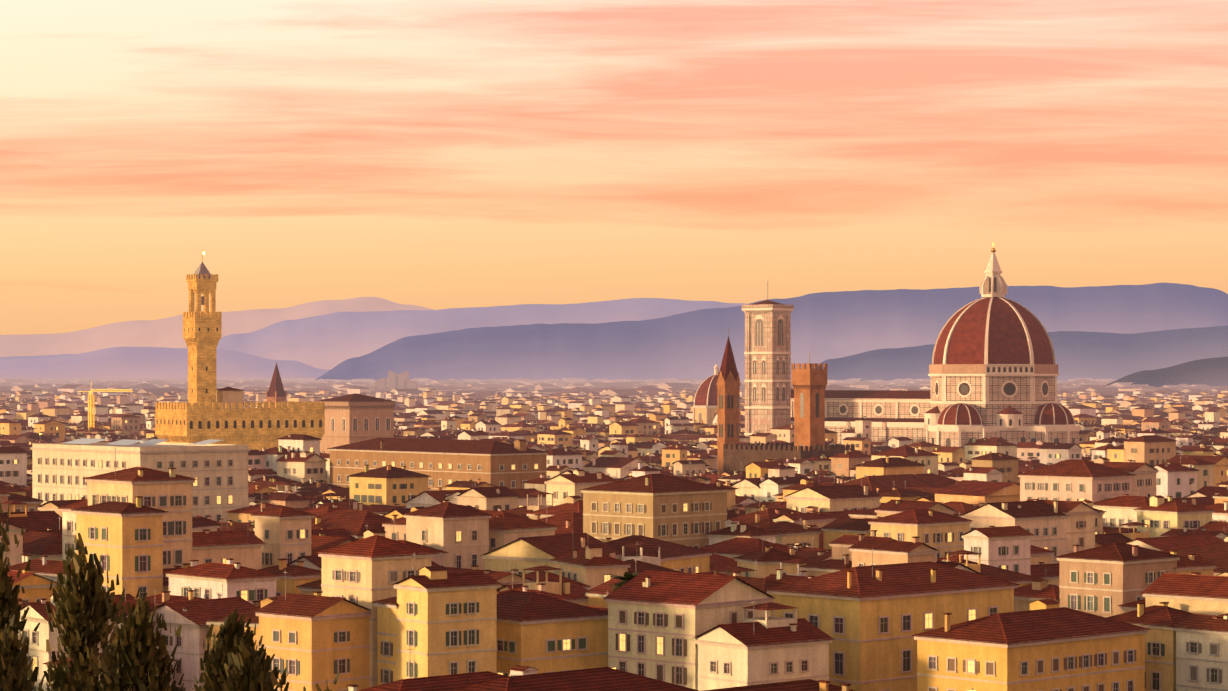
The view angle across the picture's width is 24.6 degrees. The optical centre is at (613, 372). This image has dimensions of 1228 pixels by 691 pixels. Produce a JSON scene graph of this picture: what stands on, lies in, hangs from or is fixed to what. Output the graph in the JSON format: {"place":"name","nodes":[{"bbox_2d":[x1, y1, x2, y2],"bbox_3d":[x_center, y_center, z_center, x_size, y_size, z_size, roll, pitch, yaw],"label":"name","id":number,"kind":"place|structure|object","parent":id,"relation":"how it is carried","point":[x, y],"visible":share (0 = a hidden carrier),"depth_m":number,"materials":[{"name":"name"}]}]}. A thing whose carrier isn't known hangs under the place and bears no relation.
{"place":"outdoors","nodes":[
{"label":"outdoors","id":0,"kind":"place"},
{"bbox_2d":[0,347,329,377],"bbox_3d":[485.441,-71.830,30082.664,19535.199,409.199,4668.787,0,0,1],"label":"mountain","id":1,"kind":"structure","parent":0,"point":[138,362],"depth_m":28840.69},
{"bbox_2d":[0,297,433,356],"bbox_3d":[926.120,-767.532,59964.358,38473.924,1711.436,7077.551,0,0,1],"label":"mountain","id":2,"kind":"structure","parent":0,"point":[166,332],"depth_m":59240.45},
{"bbox_2d":[0,378,679,380],"bbox_3d":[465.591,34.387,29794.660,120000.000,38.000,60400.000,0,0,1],"label":"ground","id":3,"kind":"structure","parent":0,"point":[300,379],"depth_m":25126.31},
{"bbox_2d":[0,502,339,690],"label":"trees","id":4,"kind":"object","parent":3,"relation":"on","point":[234,660],"visible":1,"depth_m":60.24,"materials":[{"name":"green plant"}]},
{"bbox_2d":[77,242,1079,473],"bbox_3d":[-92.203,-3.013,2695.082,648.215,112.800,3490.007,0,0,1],"label":"landmark buildings","id":5,"kind":"structure","parent":3,"relation":"on","point":[993,367],"depth_m":1259.05,"materials":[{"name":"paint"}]},
{"bbox_2d":[0,377,1227,690],"bbox_3d":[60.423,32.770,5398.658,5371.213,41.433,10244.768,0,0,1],"label":"city buildings","id":6,"kind":"structure","parent":3,"relation":"on","point":[474,535],"depth_m":477.08,"materials":[{"name":"paint"}]},
{"bbox_2d":[607,572,638,592],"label":"palm tree","id":7,"kind":"object","parent":3,"relation":"on","point":[626,577],"visible":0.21,"depth_m":395.25,"materials":[{"name":"green plant"}]},
{"bbox_2d":[0,298,745,369],"bbox_3d":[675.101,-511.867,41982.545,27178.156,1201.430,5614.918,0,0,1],"label":"mountain","id":8,"kind":"structure","parent":0,"point":[330,341],"depth_m":41137.23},
{"bbox_2d":[0,0,1227,334],"label":"sky","id":9,"kind":"structure","parent":0,"point":[431,154],"materials":[{"name":"orange"}]},
{"bbox_2d":[315,283,1227,379],"bbox_3d":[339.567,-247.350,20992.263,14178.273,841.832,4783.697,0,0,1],"label":"mountain","id":10,"kind":"structure","parent":0,"point":[824,327],"depth_m":19918.86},
{"bbox_2d":[821,326,1227,380],"bbox_3d":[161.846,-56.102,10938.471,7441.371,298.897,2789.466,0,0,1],"label":"mountain","id":11,"kind":"structure","parent":0,"point":[1094,355],"depth_m":10400.81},
{"bbox_2d":[1107,356,1227,386],"bbox_3d":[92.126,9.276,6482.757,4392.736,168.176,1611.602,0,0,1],"label":"hill","id":12,"kind":"structure","parent":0,"point":[1211,371],"depth_m":6226.40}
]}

